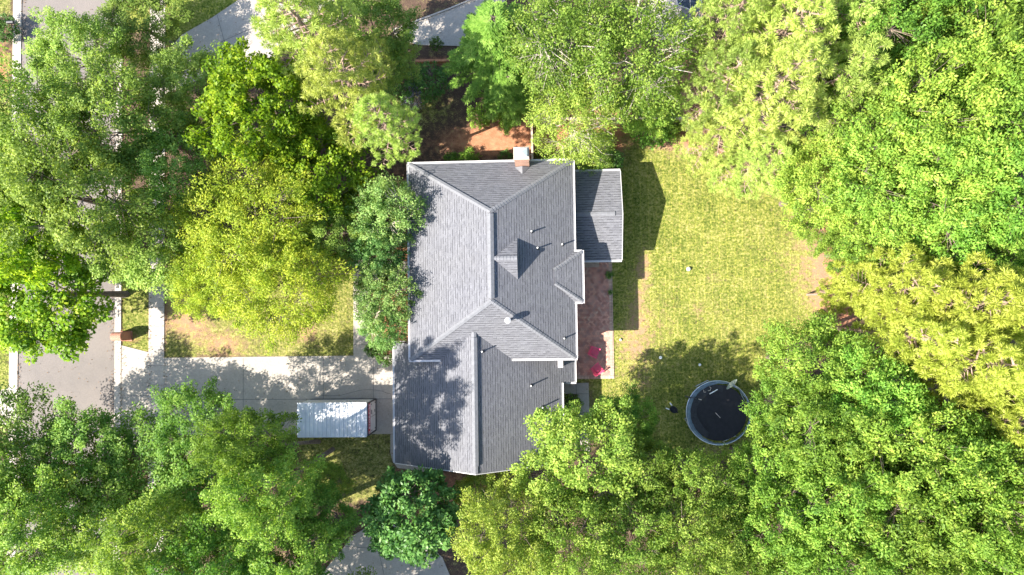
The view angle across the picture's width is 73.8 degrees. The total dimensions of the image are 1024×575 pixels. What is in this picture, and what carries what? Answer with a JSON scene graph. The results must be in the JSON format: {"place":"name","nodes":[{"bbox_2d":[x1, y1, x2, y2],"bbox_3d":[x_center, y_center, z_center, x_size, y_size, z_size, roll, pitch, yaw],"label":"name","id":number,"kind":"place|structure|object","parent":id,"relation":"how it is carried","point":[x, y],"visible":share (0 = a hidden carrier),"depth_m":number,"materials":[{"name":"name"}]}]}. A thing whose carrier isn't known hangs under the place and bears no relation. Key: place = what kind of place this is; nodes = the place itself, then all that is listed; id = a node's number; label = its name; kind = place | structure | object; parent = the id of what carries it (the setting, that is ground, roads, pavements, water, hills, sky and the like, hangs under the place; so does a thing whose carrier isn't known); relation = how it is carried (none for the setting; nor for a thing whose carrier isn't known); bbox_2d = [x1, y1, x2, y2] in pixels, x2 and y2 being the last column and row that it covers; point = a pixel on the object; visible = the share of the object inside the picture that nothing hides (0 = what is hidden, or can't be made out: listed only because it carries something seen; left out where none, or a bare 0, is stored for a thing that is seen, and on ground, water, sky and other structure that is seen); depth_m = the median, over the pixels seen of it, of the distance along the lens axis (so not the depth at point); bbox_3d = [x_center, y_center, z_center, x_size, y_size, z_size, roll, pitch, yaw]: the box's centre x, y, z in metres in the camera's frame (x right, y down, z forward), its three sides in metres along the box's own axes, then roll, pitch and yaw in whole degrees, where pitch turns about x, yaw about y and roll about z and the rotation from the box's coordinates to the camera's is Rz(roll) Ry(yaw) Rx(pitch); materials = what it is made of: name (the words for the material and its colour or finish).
{"place":"outdoors","nodes":[
{"label":"outdoors","id":0,"kind":"place"},
{"bbox_2d":[16,0,116,574],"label":"road","id":1,"kind":"structure","parent":0,"point":[95,372],"depth_m":51.36,"materials":[{"name":"grey asphalt"}]},
{"bbox_2d":[148,1,165,574],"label":"sidewalk","id":2,"kind":"structure","parent":0,"point":[156,340],"depth_m":51.09,"materials":[{"name":"concrete"}]},
{"bbox_2d":[165,0,333,93],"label":"neighbour driveway","id":3,"kind":"structure","parent":0,"point":[231,27],"depth_m":51.66,"materials":[{"name":"concrete"}]},
{"bbox_2d":[164,355,392,434],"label":"driveway","id":4,"kind":"structure","parent":0,"point":[346,377],"depth_m":50.54,"materials":[{"name":"concrete"}]},
{"bbox_2d":[297,398,376,437],"bbox_3d":[-12.521,9.319,49.038,5.030,2.478,2.420,-1,88,3],"label":"storage container","id":5,"kind":"object","parent":4,"relation":"on","point":[352,417],"visible":1,"depth_m":47.85,"materials":[{"name":"grey metal"}]},
{"bbox_2d":[326,524,449,574],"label":"neighbour driveway","id":6,"kind":"structure","parent":0,"point":[353,559],"depth_m":49.83,"materials":[{"name":"concrete"}]},
{"bbox_2d":[393,0,504,45],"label":"neighbour driveway","id":7,"kind":"structure","parent":0,"point":[446,28],"depth_m":50.90,"materials":[{"name":"concrete"}]},
{"bbox_2d":[0,0,1023,574],"bbox_3d":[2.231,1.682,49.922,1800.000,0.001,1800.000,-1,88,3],"label":"ground","id":8,"kind":"structure","parent":0,"point":[444,128],"depth_m":49.71,"materials":[{"name":"green plant"}]},
{"bbox_2d":[0,185,82,290],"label":"maple tree","id":9,"kind":"object","parent":8,"relation":"on","point":[16,268],"visible":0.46,"depth_m":41.28,"materials":[{"name":"green plant"}]},
{"bbox_2d":[0,463,110,574],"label":"oak tree","id":10,"kind":"object","parent":8,"relation":"on","point":[11,565],"visible":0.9,"depth_m":40.70,"materials":[{"name":"green plant"}]},
{"bbox_2d":[0,44,110,188],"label":"oak tree","id":11,"kind":"object","parent":8,"relation":"on","point":[19,87],"visible":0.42,"depth_m":39.90,"materials":[{"name":"green plant"}]},
{"bbox_2d":[0,380,128,528],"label":"oak tree","id":12,"kind":"object","parent":8,"relation":"on","point":[9,426],"visible":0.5,"depth_m":44.08,"materials":[{"name":"green plant"}]},
{"bbox_2d":[0,222,129,365],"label":"maple tree","id":13,"kind":"object","parent":8,"relation":"on","point":[37,315],"visible":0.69,"depth_m":43.99,"materials":[{"name":"green plant"}]},
{"bbox_2d":[20,5,126,101],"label":"oak tree","id":14,"kind":"object","parent":8,"relation":"on","point":[81,30],"visible":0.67,"depth_m":44.99,"materials":[{"name":"green plant"}]},
{"bbox_2d":[13,396,164,514],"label":"oak tree","id":15,"kind":"object","parent":8,"relation":"on","point":[103,419],"visible":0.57,"depth_m":43.94,"materials":[{"name":"green plant"}]},
{"bbox_2d":[0,108,181,278],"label":"oak tree","id":16,"kind":"object","parent":8,"relation":"on","point":[57,226],"visible":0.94,"depth_m":38.70,"materials":[{"name":"green plant"}]},
{"bbox_2d":[20,454,171,574],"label":"oak tree","id":17,"kind":"object","parent":8,"relation":"on","point":[66,528],"visible":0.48,"depth_m":42.40,"materials":[{"name":"green plant"}]},
{"bbox_2d":[36,45,196,179],"bbox_3d":[-24.237,-10.058,44.129,6.906,14.912,7.274,40,90,3],"label":"oak tree","id":18,"kind":"object","parent":8,"relation":"on","point":[77,99],"visible":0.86,"depth_m":40.01,"materials":[{"name":"green plant"}]},
{"bbox_2d":[121,345,147,442],"bbox_3d":[-28.212,8.211,51.090,2.115,0.144,7.788,-1,88,3],"label":"driveway apron","id":19,"kind":"object","parent":8,"relation":"on","point":[135,369],"visible":0.74,"depth_m":51.07,"materials":[{"name":"concrete"}]},
{"bbox_2d":[81,191,200,302],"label":"oak tree","id":20,"kind":"object","parent":8,"relation":"on","point":[135,278],"visible":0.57,"depth_m":44.40,"materials":[{"name":"green plant"}]},
{"bbox_2d":[90,0,193,75],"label":"oak tree","id":21,"kind":"object","parent":8,"relation":"on","point":[114,10],"visible":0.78,"depth_m":47.84,"materials":[{"name":"green plant"}]},
{"bbox_2d":[64,485,227,574],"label":"oak tree","id":22,"kind":"object","parent":8,"relation":"on","point":[143,507],"visible":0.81,"depth_m":38.66,"materials":[{"name":"green plant"}]},
{"bbox_2d":[88,401,211,542],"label":"oak tree","id":23,"kind":"object","parent":8,"relation":"on","point":[114,449],"visible":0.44,"depth_m":44.03,"materials":[{"name":"green plant"}]},
{"bbox_2d":[117,113,231,219],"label":"oak tree","id":24,"kind":"object","parent":8,"relation":"on","point":[156,189],"visible":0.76,"depth_m":42.18,"materials":[{"name":"green plant"}]},
{"bbox_2d":[139,33,239,137],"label":"oak tree","id":25,"kind":"object","parent":8,"relation":"on","point":[166,78],"visible":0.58,"depth_m":44.15,"materials":[{"name":"green plant"}]},
{"bbox_2d":[139,375,251,473],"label":"oak tree","id":26,"kind":"object","parent":8,"relation":"on","point":[167,430],"visible":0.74,"depth_m":42.41,"materials":[{"name":"green plant"}]},
{"bbox_2d":[139,430,271,556],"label":"oak tree","id":27,"kind":"object","parent":8,"relation":"on","point":[190,496],"visible":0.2,"depth_m":42.94,"materials":[{"name":"green plant"}]},
{"bbox_2d":[159,239,252,323],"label":"willow oak","id":28,"kind":"object","parent":8,"relation":"on","point":[187,281],"visible":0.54,"depth_m":44.35,"materials":[{"name":"green plant"}]},
{"bbox_2d":[145,492,280,574],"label":"oak tree","id":29,"kind":"object","parent":8,"relation":"on","point":[197,527],"visible":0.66,"depth_m":38.14,"materials":[{"name":"green plant"}]},
{"bbox_2d":[168,405,320,499],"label":"oak tree","id":30,"kind":"object","parent":8,"relation":"on","point":[249,422],"visible":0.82,"depth_m":36.73,"materials":[{"name":"green plant"}]},
{"bbox_2d":[163,127,327,300],"bbox_3d":[-16.352,-4.335,45.394,10.766,11.293,9.800,43,90,3],"label":"willow oak","id":31,"kind":"object","parent":8,"relation":"on","point":[203,226],"visible":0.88,"depth_m":41.91,"materials":[{"name":"green plant"}]},
{"bbox_2d":[182,36,323,178],"bbox_3d":[-15.639,-11.019,44.533,7.870,13.416,8.097,7,88,3],"label":"maple tree","id":32,"kind":"object","parent":8,"relation":"on","point":[229,99],"visible":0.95,"depth_m":40.47,"materials":[{"name":"green plant"}]},
{"bbox_2d":[198,423,334,557],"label":"oak tree","id":33,"kind":"object","parent":8,"relation":"on","point":[224,510],"visible":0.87,"depth_m":36.62,"materials":[{"name":"green plant"}]},
{"bbox_2d":[209,211,360,355],"bbox_3d":[-14.869,-0.289,45.443,9.009,10.773,8.608,44,90,3],"label":"willow oak","id":34,"kind":"object","parent":8,"relation":"on","point":[253,308],"visible":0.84,"depth_m":42.63,"materials":[{"name":"green plant"}]},
{"bbox_2d":[217,487,352,574],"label":"oak tree","id":35,"kind":"object","parent":8,"relation":"on","point":[287,569],"visible":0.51,"depth_m":39.88,"materials":[{"name":"green plant"}]},
{"bbox_2d":[249,0,361,98],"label":"pine tree","id":36,"kind":"object","parent":8,"relation":"on","point":[283,37],"visible":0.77,"depth_m":38.78,"materials":[{"name":"green plant"}]},
{"bbox_2d":[272,469,361,565],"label":"oak tree","id":37,"kind":"object","parent":8,"relation":"on","point":[347,511],"visible":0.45,"depth_m":43.23,"materials":[{"name":"green plant"}]},
{"bbox_2d":[265,112,389,233],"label":"maple tree","id":38,"kind":"object","parent":8,"relation":"on","point":[337,155],"visible":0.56,"depth_m":43.77,"materials":[{"name":"green plant"}]},
{"bbox_2d":[294,197,366,272],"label":"oak tree","id":39,"kind":"object","parent":8,"relation":"on","point":[342,253],"visible":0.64,"depth_m":43.91,"materials":[{"name":"green plant"}]},
{"bbox_2d":[291,26,397,151],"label":"pine tree","id":40,"kind":"object","parent":8,"relation":"on","point":[323,73],"visible":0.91,"depth_m":38.51,"materials":[{"name":"green plant"}]},
{"bbox_2d":[319,0,422,84],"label":"oak tree","id":41,"kind":"object","parent":8,"relation":"on","point":[403,30],"visible":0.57,"depth_m":44.56,"materials":[{"name":"green plant"}]},
{"bbox_2d":[345,215,410,282],"bbox_3d":[-8.885,-2.432,46.615,3.918,8.076,4.729,38,90,3],"label":"crepe myrtle","id":42,"kind":"object","parent":8,"relation":"on","point":[365,254],"visible":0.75,"depth_m":44.45,"materials":[{"name":"green plant"}]},
{"bbox_2d":[356,305,407,353],"bbox_3d":[-8.667,2.660,47.245,3.654,6.417,3.438,44,90,3],"label":"crepe myrtle","id":43,"kind":"object","parent":8,"relation":"on","point":[393,332],"visible":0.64,"depth_m":45.42,"materials":[{"name":"green plant"}]},
{"bbox_2d":[346,88,422,169],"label":"pine tree","id":44,"kind":"object","parent":8,"relation":"on","point":[373,101],"visible":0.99,"depth_m":40.25,"materials":[{"name":"green plant"}]},
{"bbox_2d":[343,170,429,251],"bbox_3d":[-8.087,-4.818,46.323,5.550,8.770,5.221,39,90,3],"label":"crepe myrtle","id":45,"kind":"object","parent":8,"relation":"on","point":[374,203],"visible":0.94,"depth_m":43.87,"materials":[{"name":"green plant"}]},
{"bbox_2d":[350,258,423,333],"bbox_3d":[-8.269,0.615,46.715,5.147,7.616,5.464,-35,87,1],"label":"crepe myrtle","id":46,"kind":"object","parent":8,"relation":"on","point":[362,284],"visible":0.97,"depth_m":44.36,"materials":[{"name":"green plant"}]},
{"bbox_2d":[357,464,460,568],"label":"magnolia tree","id":47,"kind":"object","parent":8,"relation":"on","point":[395,489],"visible":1,"depth_m":42.71,"materials":[{"name":"green plant"}]},
{"bbox_2d":[441,0,559,122],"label":"conifer tree","id":48,"kind":"object","parent":8,"relation":"on","point":[479,52],"visible":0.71,"depth_m":44.09,"materials":[{"name":"green plant"}]},
{"bbox_2d":[445,467,567,574],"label":"broadleaf tree","id":49,"kind":"object","parent":8,"relation":"on","point":[493,559],"visible":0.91,"depth_m":38.37,"materials":[{"name":"green plant"}]},
{"bbox_2d":[392,147,622,474],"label":"house","id":50,"kind":"structure","parent":8,"relation":"on","point":[485,355],"depth_m":44.63,"materials":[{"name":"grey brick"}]},
{"bbox_2d":[476,67,548,134],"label":"conifer tree","id":51,"kind":"object","parent":8,"relation":"on","point":[511,85],"visible":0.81,"depth_m":46.35,"materials":[{"name":"green plant"}]},
{"bbox_2d":[496,0,628,110],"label":"broadleaf tree","id":52,"kind":"object","parent":8,"relation":"on","point":[555,27],"visible":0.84,"depth_m":39.12,"materials":[{"name":"green plant"}]},
{"bbox_2d":[505,470,627,574],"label":"broadleaf tree","id":53,"kind":"object","parent":8,"relation":"on","point":[596,567],"visible":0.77,"depth_m":38.01,"materials":[{"name":"green plant"}]},
{"bbox_2d":[522,64,622,168],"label":"broadleaf tree","id":54,"kind":"object","parent":8,"relation":"on","point":[558,110],"visible":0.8,"depth_m":41.54,"materials":[{"name":"green plant"}]},
{"bbox_2d":[509,394,652,524],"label":"oak tree","id":55,"kind":"object","parent":8,"relation":"on","point":[555,450],"visible":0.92,"depth_m":39.85,"materials":[{"name":"green plant"}]},
{"bbox_2d":[590,378,660,457],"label":"oak tree","id":56,"kind":"object","parent":8,"relation":"on","point":[649,423],"visible":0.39,"depth_m":43.91,"materials":[{"name":"green plant"}]},
{"bbox_2d":[574,481,695,574],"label":"broadleaf tree","id":57,"kind":"object","parent":8,"relation":"on","point":[631,555],"visible":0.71,"depth_m":38.30,"materials":[{"name":"green plant"}]},
{"bbox_2d":[559,0,719,131],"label":"broadleaf tree","id":58,"kind":"object","parent":8,"relation":"on","point":[650,25],"visible":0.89,"depth_m":38.95,"materials":[{"name":"green plant"}]},
{"bbox_2d":[600,428,688,517],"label":"oak tree","id":59,"kind":"object","parent":8,"relation":"on","point":[641,442],"visible":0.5,"depth_m":40.89,"materials":[{"name":"green plant"}]},
{"bbox_2d":[607,67,683,138],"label":"broadleaf tree","id":60,"kind":"object","parent":8,"relation":"on","point":[645,124],"visible":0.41,"depth_m":44.76,"materials":[{"name":"green plant"}]},
{"bbox_2d":[649,443,749,545],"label":"broadleaf tree","id":61,"kind":"object","parent":8,"relation":"on","point":[729,487],"visible":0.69,"depth_m":39.44,"materials":[{"name":"green plant"}]},
{"bbox_2d":[644,468,767,574],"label":"broadleaf tree","id":62,"kind":"object","parent":8,"relation":"on","point":[709,544],"visible":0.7,"depth_m":37.40,"materials":[{"name":"green plant"}]},
{"bbox_2d":[673,96,756,178],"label":"pine tree","id":63,"kind":"object","parent":8,"relation":"on","point":[697,137],"visible":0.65,"depth_m":44.45,"materials":[{"name":"green plant"}]},
{"bbox_2d":[685,380,750,444],"bbox_3d":[14.571,8.864,48.629,4.637,0.974,4.560,-1,88,3],"label":"trampoline","id":64,"kind":"object","parent":8,"relation":"on","point":[704,419],"visible":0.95,"depth_m":48.29,"materials":[{"name":"fabric"}]},
{"bbox_2d":[674,36,767,131],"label":"pine tree","id":65,"kind":"object","parent":8,"relation":"on","point":[718,63],"visible":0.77,"depth_m":38.17,"materials":[{"name":"green plant"}]},
{"bbox_2d":[685,0,781,85],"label":"pine tree","id":66,"kind":"object","parent":8,"relation":"on","point":[733,11],"visible":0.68,"depth_m":37.59,"materials":[{"name":"green plant"}]},
{"bbox_2d":[706,121,804,199],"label":"pine tree","id":67,"kind":"object","parent":8,"relation":"on","point":[750,173],"visible":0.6,"depth_m":43.55,"materials":[{"name":"green plant"}]},
{"bbox_2d":[720,425,812,527],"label":"broadleaf tree","id":68,"kind":"object","parent":8,"relation":"on","point":[758,462],"visible":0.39,"depth_m":39.40,"materials":[{"name":"green plant"}]},
{"bbox_2d":[699,35,836,146],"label":"pine tree","id":69,"kind":"object","parent":8,"relation":"on","point":[789,69],"visible":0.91,"depth_m":35.83,"materials":[{"name":"green plant"}]},
{"bbox_2d":[716,471,832,574],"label":"broadleaf tree","id":70,"kind":"object","parent":8,"relation":"on","point":[789,549],"visible":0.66,"depth_m":36.39,"materials":[{"name":"green plant"}]},
{"bbox_2d":[722,0,846,93],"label":"pine tree","id":71,"kind":"object","parent":8,"relation":"on","point":[826,14],"visible":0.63,"depth_m":35.54,"materials":[{"name":"green plant"}]},
{"bbox_2d":[738,367,833,454],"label":"broadleaf tree","id":72,"kind":"object","parent":8,"relation":"on","point":[758,400],"visible":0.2,"depth_m":41.70,"materials":[{"name":"green plant"}]},
{"bbox_2d":[749,373,893,504],"bbox_3d":[17.893,8.268,41.561,7.607,15.061,7.455,45,90,3],"label":"broadleaf tree","id":73,"kind":"object","parent":8,"relation":"on","point":[818,405],"visible":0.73,"depth_m":36.60,"materials":[{"name":"green plant"}]},
{"bbox_2d":[787,186,859,258],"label":"broadleaf tree","id":74,"kind":"object","parent":8,"relation":"on","point":[808,234],"visible":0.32,"depth_m":43.84,"materials":[{"name":"green plant"}]},
{"bbox_2d":[752,311,899,429],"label":"broadleaf tree","id":75,"kind":"object","parent":8,"relation":"on","point":[816,332],"visible":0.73,"depth_m":38.79,"materials":[{"name":"green plant"}]},
{"bbox_2d":[763,31,893,142],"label":"pine tree","id":76,"kind":"object","parent":8,"relation":"on","point":[874,49],"visible":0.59,"depth_m":34.98,"materials":[{"name":"green plant"}]},
{"bbox_2d":[760,430,900,573],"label":"broadleaf tree","id":77,"kind":"object","parent":8,"relation":"on","point":[829,519],"visible":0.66,"depth_m":34.82,"materials":[{"name":"green plant"}]},
{"bbox_2d":[770,117,897,234],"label":"broadleaf tree","id":78,"kind":"object","parent":8,"relation":"on","point":[795,205],"visible":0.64,"depth_m":40.04,"materials":[{"name":"green plant"}]},
{"bbox_2d":[774,0,897,83],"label":"pine tree","id":79,"kind":"object","parent":8,"relation":"on","point":[860,28],"visible":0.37,"depth_m":36.01,"materials":[{"name":"green plant"}]},
{"bbox_2d":[780,501,908,574],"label":"broadleaf tree","id":80,"kind":"object","parent":8,"relation":"on","point":[868,560],"visible":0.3,"depth_m":34.30,"materials":[{"name":"green plant"}]},
{"bbox_2d":[798,332,937,460],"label":"broadleaf tree","id":81,"kind":"object","parent":8,"relation":"on","point":[910,392],"visible":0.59,"depth_m":36.16,"materials":[{"name":"green plant"}]},
{"bbox_2d":[795,31,968,164],"bbox_3d":[20.259,-10.260,41.584,7.472,16.065,7.323,4,88,3],"label":"broadleaf tree","id":82,"kind":"object","parent":8,"relation":"on","point":[874,108],"visible":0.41,"depth_m":36.02,"materials":[{"name":"green plant"}]},
{"bbox_2d":[820,243,957,328],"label":"pine tree","id":83,"kind":"object","parent":8,"relation":"on","point":[874,274],"visible":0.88,"depth_m":37.40,"materials":[{"name":"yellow plant"}]},
{"bbox_2d":[825,180,956,286],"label":"broadleaf tree","id":84,"kind":"object","parent":8,"relation":"on","point":[850,253],"visible":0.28,"depth_m":39.65,"materials":[{"name":"green plant"}]},
{"bbox_2d":[821,106,970,244],"bbox_3d":[21.308,-6.301,41.692,7.262,15.475,8.022,-43,87,1],"label":"broadleaf tree","id":85,"kind":"object","parent":8,"relation":"on","point":[918,182],"visible":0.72,"depth_m":36.70,"materials":[{"name":"green plant"}]},
{"bbox_2d":[828,286,974,378],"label":"pine tree","id":86,"kind":"object","parent":8,"relation":"on","point":[900,335],"visible":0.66,"depth_m":36.03,"materials":[{"name":"green plant"}]},
{"bbox_2d":[816,457,992,574],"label":"broadleaf tree","id":87,"kind":"object","parent":8,"relation":"on","point":[937,550],"visible":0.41,"depth_m":33.77,"materials":[{"name":"green plant"}]},
{"bbox_2d":[815,404,997,529],"bbox_3d":[20.441,9.410,40.182,7.004,17.538,7.738,39,90,3],"label":"broadleaf tree","id":88,"kind":"object","parent":8,"relation":"on","point":[927,449],"visible":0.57,"depth_m":33.84,"materials":[{"name":"green plant"}]},
{"bbox_2d":[832,0,996,92],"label":"broadleaf tree","id":89,"kind":"object","parent":8,"relation":"on","point":[907,17],"visible":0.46,"depth_m":34.80,"materials":[{"name":"green plant"}]},
{"bbox_2d":[842,18,1023,172],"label":"broadleaf tree","id":90,"kind":"object","parent":8,"relation":"on","point":[945,78],"visible":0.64,"depth_m":33.51,"materials":[{"name":"green plant"}]},
{"bbox_2d":[852,307,1023,406],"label":"pine tree","id":91,"kind":"object","parent":8,"relation":"on","point":[998,376],"visible":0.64,"depth_m":33.70,"materials":[{"name":"green plant"}]},
{"bbox_2d":[854,106,1023,240],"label":"broadleaf tree","id":92,"kind":"object","parent":8,"relation":"on","point":[998,170],"visible":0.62,"depth_m":34.83,"materials":[{"name":"green plant"}]},
{"bbox_2d":[863,0,1023,100],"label":"broadleaf tree","id":93,"kind":"object","parent":8,"relation":"on","point":[1008,20],"visible":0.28,"depth_m":33.66,"materials":[{"name":"green plant"}]},
{"bbox_2d":[875,245,1023,344],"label":"pine tree","id":94,"kind":"object","parent":8,"relation":"on","point":[991,284],"visible":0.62,"depth_m":34.11,"materials":[{"name":"green plant"}]},
{"bbox_2d":[879,33,1023,175],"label":"broadleaf tree","id":95,"kind":"object","parent":8,"relation":"on","point":[1015,86],"visible":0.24,"depth_m":34.17,"materials":[{"name":"green plant"}]},
{"bbox_2d":[881,390,1023,515],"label":"broadleaf tree","id":96,"kind":"object","parent":8,"relation":"on","point":[965,429],"visible":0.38,"depth_m":34.24,"materials":[{"name":"green plant"}]},
{"bbox_2d":[882,456,1023,574],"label":"broadleaf tree","id":97,"kind":"object","parent":8,"relation":"on","point":[1004,532],"visible":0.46,"depth_m":32.82,"materials":[{"name":"green plant"}]},
{"bbox_2d":[884,181,1023,293],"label":"broadleaf tree","id":98,"kind":"object","parent":8,"relation":"on","point":[993,233],"visible":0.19,"depth_m":36.73,"materials":[{"name":"green plant"}]},
{"bbox_2d":[905,116,1023,255],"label":"broadleaf tree","id":99,"kind":"object","parent":8,"relation":"on","point":[1016,224],"visible":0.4,"depth_m":34.47,"materials":[{"name":"green plant"}]},
{"bbox_2d":[930,389,1023,449],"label":"pine tree","id":100,"kind":"object","parent":8,"relation":"on","point":[1014,435],"visible":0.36,"depth_m":34.93,"materials":[{"name":"green plant"}]},
{"bbox_2d":[576,262,613,378],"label":"patio","id":101,"kind":"structure","parent":0,"point":[595,319],"depth_m":49.66,"materials":[{"name":"brick"}]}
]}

